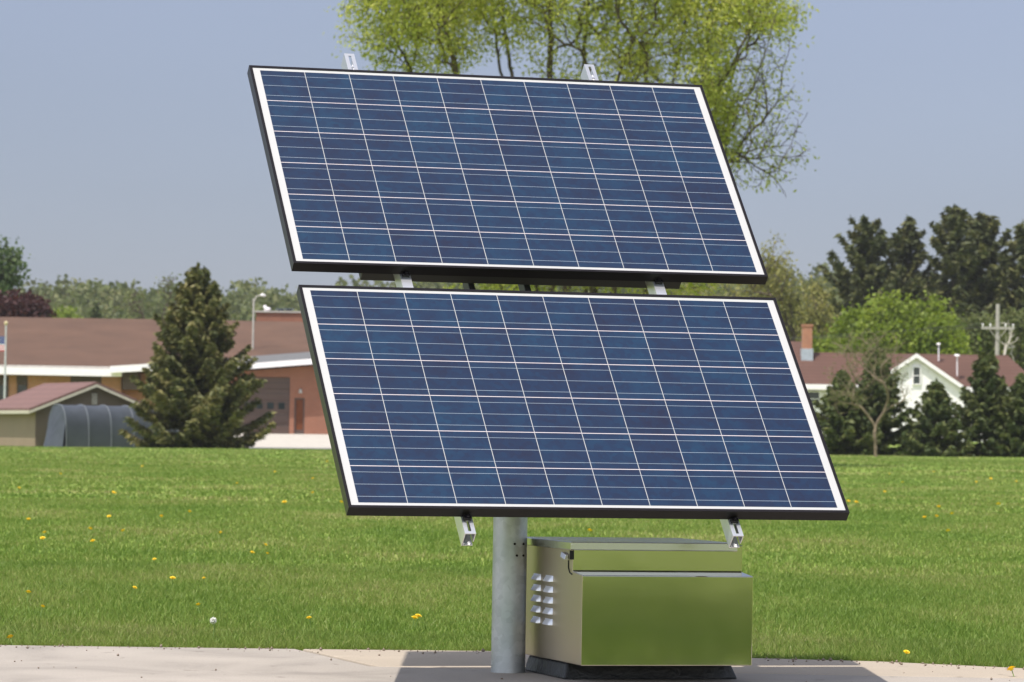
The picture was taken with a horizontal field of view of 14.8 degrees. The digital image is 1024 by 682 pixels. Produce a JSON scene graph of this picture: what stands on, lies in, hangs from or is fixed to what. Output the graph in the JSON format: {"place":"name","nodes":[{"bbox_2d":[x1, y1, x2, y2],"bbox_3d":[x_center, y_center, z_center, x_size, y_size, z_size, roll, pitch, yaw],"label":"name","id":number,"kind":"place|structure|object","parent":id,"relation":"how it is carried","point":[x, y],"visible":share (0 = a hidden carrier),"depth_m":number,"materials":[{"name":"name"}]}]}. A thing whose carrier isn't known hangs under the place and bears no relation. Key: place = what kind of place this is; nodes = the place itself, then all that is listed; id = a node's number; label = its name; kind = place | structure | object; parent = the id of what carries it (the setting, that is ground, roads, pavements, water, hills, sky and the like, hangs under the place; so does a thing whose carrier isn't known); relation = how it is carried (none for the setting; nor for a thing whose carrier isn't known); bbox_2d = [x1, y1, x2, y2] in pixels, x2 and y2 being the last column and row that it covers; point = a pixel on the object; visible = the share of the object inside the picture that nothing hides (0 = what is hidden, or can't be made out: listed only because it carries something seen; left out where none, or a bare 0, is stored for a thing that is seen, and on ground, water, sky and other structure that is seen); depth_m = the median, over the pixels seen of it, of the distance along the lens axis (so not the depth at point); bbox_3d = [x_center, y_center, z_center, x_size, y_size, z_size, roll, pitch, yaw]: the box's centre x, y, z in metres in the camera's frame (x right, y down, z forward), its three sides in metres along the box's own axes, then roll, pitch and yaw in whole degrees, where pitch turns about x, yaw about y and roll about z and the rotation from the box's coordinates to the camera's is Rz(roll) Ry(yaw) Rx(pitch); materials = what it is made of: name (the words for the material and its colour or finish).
{"place":"outdoors","nodes":[
{"label":"outdoors","id":0,"kind":"place"},
{"bbox_2d":[234,433,330,447],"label":"driveway","id":1,"kind":"structure","parent":0,"point":[300,440],"depth_m":205.71,"materials":[{"name":"concrete"}]},
{"bbox_2d":[249,447,330,448],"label":"road","id":2,"kind":"structure","parent":0,"point":[290,448],"depth_m":194.08,"materials":[{"name":"concrete"}]},
{"bbox_2d":[0,442,1023,667],"bbox_3d":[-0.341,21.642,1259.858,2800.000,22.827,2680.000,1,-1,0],"label":"ground","id":3,"kind":"structure","parent":0,"point":[282,448],"depth_m":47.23,"materials":[{"name":"green plant"}]},
{"bbox_2d":[0,321,7,398],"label":"flagpole","id":4,"kind":"object","parent":3,"relation":"on","point":[3,343],"visible":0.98,"depth_m":205.02,"materials":[{"name":"metal"}]},
{"bbox_2d":[0,234,33,296],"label":"ash tree","id":5,"kind":"object","parent":3,"relation":"on","point":[9,279],"visible":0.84,"depth_m":299.39,"materials":[{"name":"green plant"}]},
{"bbox_2d":[0,288,56,317],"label":"plum tree","id":6,"kind":"object","parent":3,"relation":"on","point":[28,303],"visible":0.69,"depth_m":288.50,"materials":[{"name":"purple plant"}]},
{"bbox_2d":[52,304,82,317],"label":"birch tree","id":7,"kind":"object","parent":3,"relation":"on","point":[66,313],"visible":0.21,"depth_m":399.56,"materials":[{"name":"green plant"}]},
{"bbox_2d":[0,382,141,446],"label":"garden shed","id":8,"kind":"structure","parent":3,"relation":"on","point":[24,416],"depth_m":189.34,"materials":[{"name":"beige"}]},
{"bbox_2d":[88,301,102,317],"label":"fir tree","id":9,"kind":"object","parent":3,"relation":"on","point":[96,311],"visible":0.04,"depth_m":419.88,"materials":[{"name":"green plant"}]},
{"bbox_2d":[44,404,178,447],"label":"tarp shelter","id":10,"kind":"object","parent":3,"relation":"on","point":[79,425],"visible":0.65,"depth_m":184.15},
{"bbox_2d":[116,284,148,318],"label":"poplar tree","id":11,"kind":"object","parent":3,"relation":"on","point":[139,311],"visible":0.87,"depth_m":420.09,"materials":[{"name":"green plant"}]},
{"bbox_2d":[0,305,327,433],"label":"school building","id":12,"kind":"structure","parent":3,"relation":"on","point":[115,354],"depth_m":225.77,"materials":[{"name":"orange brick"}]},
{"bbox_2d":[0,384,8,399],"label":"window","id":13,"kind":"structure","parent":12,"relation":"in","point":[1,385],"depth_m":223.99,"materials":[{"name":"grey glass"}]},
{"bbox_2d":[17,384,27,393],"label":"window","id":14,"kind":"structure","parent":12,"relation":"in","point":[20,387],"depth_m":223.99,"materials":[{"name":"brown glass"}]},
{"bbox_2d":[237,377,289,433],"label":"garage door","id":15,"kind":"structure","parent":12,"relation":"in","point":[274,395],"depth_m":221.11,"materials":[{"name":"brown metal"}]},
{"bbox_2d":[294,398,304,433],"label":"door","id":16,"kind":"structure","parent":12,"relation":"in","point":[299,403],"depth_m":221.05,"materials":[{"name":"brown wood"}]},
{"bbox_2d":[152,272,182,318],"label":"poplar tree","id":17,"kind":"object","parent":3,"relation":"on","point":[168,297],"visible":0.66,"depth_m":429.91,"materials":[{"name":"green plant"}]},
{"bbox_2d":[118,261,276,448],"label":"spruce tree","id":18,"kind":"object","parent":3,"relation":"on","point":[201,409],"visible":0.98,"depth_m":178.94,"materials":[{"name":"green plant"}]},
{"bbox_2d":[210,615,216,637],"bbox_3d":[-1.153,1.111,15.214,0.027,0.105,0.027,2,-2,-38],"label":"dandelion","id":19,"kind":"object","parent":3,"relation":"on","point":[213,620],"visible":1,"depth_m":15.21,"materials":[{"name":"white plant"}]},
{"bbox_2d":[252,293,265,348],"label":"light pole","id":20,"kind":"object","parent":3,"relation":"on","point":[261,295],"visible":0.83,"depth_m":229.55,"materials":[{"name":"beige metal"}]},
{"bbox_2d":[16,262,954,326],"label":"woodland","id":21,"kind":"object","parent":3,"relation":"on","point":[82,297],"visible":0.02,"depth_m":671.24,"materials":[{"name":"green plant"}]},
{"bbox_2d":[0,645,1023,681],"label":"concrete slab","id":22,"kind":"structure","parent":3,"relation":"on","point":[108,664],"depth_m":12.96,"materials":[{"name":"beige concrete"}]},
{"bbox_2d":[0,644,1023,681],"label":"grit","id":23,"kind":"object","parent":22,"relation":"on","point":[483,650],"visible":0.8,"depth_m":14.02,"materials":[{"name":"grey gravel"}]},
{"bbox_2d":[247,53,849,672],"bbox_3d":[0.063,0.054,13.106,1.648,2.126,1.646,1,-2,-17],"label":"solar array","id":24,"kind":"object","parent":22,"relation":"on","point":[509,411],"visible":1,"depth_m":12.97,"materials":[{"name":"blue glass"}]},
{"bbox_2d":[525,537,752,678],"bbox_3d":[0.401,0.875,12.900,0.604,0.445,0.710,1,-2,-16],"label":"battery box","id":25,"kind":"object","parent":22,"relation":"on","point":[632,608],"visible":0.95,"depth_m":12.61,"materials":[{"name":"green metal"}]},
{"bbox_2d":[322,0,819,295],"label":"willow tree","id":26,"kind":"object","parent":3,"relation":"on","point":[430,16],"visible":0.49,"depth_m":111.47,"materials":[{"name":"green plant"}]},
{"bbox_2d":[303,649,1023,677],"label":"concrete slab","id":27,"kind":"structure","parent":3,"relation":"on","point":[440,659],"depth_m":13.62,"materials":[{"name":"beige concrete"}]},
{"bbox_2d":[1007,666,1014,676],"bbox_3d":[1.684,1.123,13.213,0.031,0.068,0.032,-15,-19,-19],"label":"dandelion","id":28,"kind":"object","parent":27,"relation":"on","point":[1010,668],"visible":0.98,"depth_m":13.21,"materials":[{"name":"yellow plant"}]},
{"bbox_2d":[666,283,753,296],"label":"maple tree","id":29,"kind":"object","parent":3,"relation":"on","point":[709,290],"visible":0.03,"depth_m":260.50,"materials":[{"name":"green plant"}]},
{"bbox_2d":[731,231,811,340],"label":"maple tree","id":30,"kind":"object","parent":3,"relation":"on","point":[775,270],"visible":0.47,"depth_m":264.79,"materials":[{"name":"green plant"}]},
{"bbox_2d":[779,288,805,337],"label":"pine tree","id":31,"kind":"object","parent":3,"relation":"on","point":[798,300],"visible":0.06,"depth_m":279.72,"materials":[{"name":"green plant"}]},
{"bbox_2d":[788,271,838,341],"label":"maple tree","id":32,"kind":"object","parent":3,"relation":"on","point":[819,324],"visible":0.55,"depth_m":274.19,"materials":[{"name":"green plant"}]},
{"bbox_2d":[812,330,839,351],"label":"maple tree","id":33,"kind":"object","parent":3,"relation":"on","point":[817,344],"visible":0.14,"depth_m":267.34,"materials":[{"name":"green plant"}]},
{"bbox_2d":[820,302,873,352],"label":"maple tree","id":34,"kind":"object","parent":3,"relation":"on","point":[846,321],"visible":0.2,"depth_m":260.90,"materials":[{"name":"green plant"}]},
{"bbox_2d":[812,369,883,455],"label":"spruce tree","id":35,"kind":"object","parent":3,"relation":"on","point":[838,430],"visible":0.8,"depth_m":183.34,"materials":[{"name":"green plant"}]},
{"bbox_2d":[804,214,924,336],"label":"pine tree","id":36,"kind":"object","parent":3,"relation":"on","point":[867,252],"visible":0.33,"depth_m":299.28,"materials":[{"name":"green plant"}]},
{"bbox_2d":[822,327,915,456],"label":"budding tree","id":37,"kind":"object","parent":3,"relation":"on","point":[852,397],"visible":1,"depth_m":175.90,"materials":[{"name":"beige plant"}]},
{"bbox_2d":[846,343,919,455],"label":"spruce tree","id":38,"kind":"object","parent":3,"relation":"on","point":[888,422],"visible":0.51,"depth_m":185.33,"materials":[{"name":"green plant"}]},
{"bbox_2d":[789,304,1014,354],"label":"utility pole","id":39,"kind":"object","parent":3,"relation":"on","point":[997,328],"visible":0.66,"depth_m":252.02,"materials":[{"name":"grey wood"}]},
{"bbox_2d":[867,215,940,309],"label":"pine tree","id":40,"kind":"object","parent":3,"relation":"on","point":[910,258],"visible":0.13,"depth_m":303.77,"materials":[{"name":"green plant"}]},
{"bbox_2d":[791,324,1023,441],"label":"white house","id":41,"kind":"structure","parent":3,"relation":"on","point":[951,372],"depth_m":225.23,"materials":[{"name":"paint"}]},
{"bbox_2d":[808,391,819,406],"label":"window","id":42,"kind":"structure","parent":41,"relation":"in","point":[814,395],"depth_m":224.31,"materials":[{"name":"grey glass"}]},
{"bbox_2d":[912,366,920,384],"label":"window","id":43,"kind":"structure","parent":41,"relation":"in","point":[916,370],"depth_m":221.97,"materials":[{"name":"white glass"}]},
{"bbox_2d":[847,287,981,354],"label":"maple tree","id":44,"kind":"object","parent":3,"relation":"on","point":[896,318],"visible":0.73,"depth_m":256.15,"materials":[{"name":"green plant"}]},
{"bbox_2d":[898,377,975,456],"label":"spruce tree","id":45,"kind":"object","parent":3,"relation":"on","point":[927,430],"visible":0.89,"depth_m":179.39,"materials":[{"name":"green plant"}]},
{"bbox_2d":[908,204,1008,322],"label":"pine tree","id":46,"kind":"object","parent":3,"relation":"on","point":[958,268],"visible":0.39,"depth_m":299.44,"materials":[{"name":"green plant"}]},
{"bbox_2d":[937,211,1016,318],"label":"pine tree","id":47,"kind":"object","parent":3,"relation":"on","point":[986,227],"visible":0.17,"depth_m":302.45,"materials":[{"name":"green plant"}]},
{"bbox_2d":[954,340,1009,456],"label":"spruce tree","id":48,"kind":"object","parent":3,"relation":"on","point":[980,399],"visible":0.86,"depth_m":181.53,"materials":[{"name":"green plant"}]},
{"bbox_2d":[952,308,1020,354],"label":"maple tree","id":49,"kind":"object","parent":3,"relation":"on","point":[985,335],"visible":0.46,"depth_m":269.02,"materials":[{"name":"green plant"}]},
{"bbox_2d":[977,218,1023,369],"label":"pine tree","id":50,"kind":"object","parent":3,"relation":"on","point":[1014,281],"visible":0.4,"depth_m":299.42,"materials":[{"name":"green plant"}]},
{"bbox_2d":[980,372,1023,456],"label":"spruce tree","id":51,"kind":"object","parent":3,"relation":"on","point":[1012,416],"visible":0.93,"depth_m":180.37,"materials":[{"name":"green plant"}]},
{"bbox_2d":[988,307,1023,368],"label":"maple tree","id":52,"kind":"object","parent":3,"relation":"on","point":[1017,318],"visible":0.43,"depth_m":274.00,"materials":[{"name":"green plant"}]},
{"bbox_2d":[1000,320,1017,361],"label":"dead tree","id":53,"kind":"object","parent":3,"relation":"on","point":[1008,343],"visible":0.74,"depth_m":254.99,"materials":[{"name":"grey wood"}]},
{"bbox_2d":[0,0,1023,295],"label":"sky","id":54,"kind":"structure","parent":0,"point":[131,144],"materials":[{"name":"blue"}]}
]}

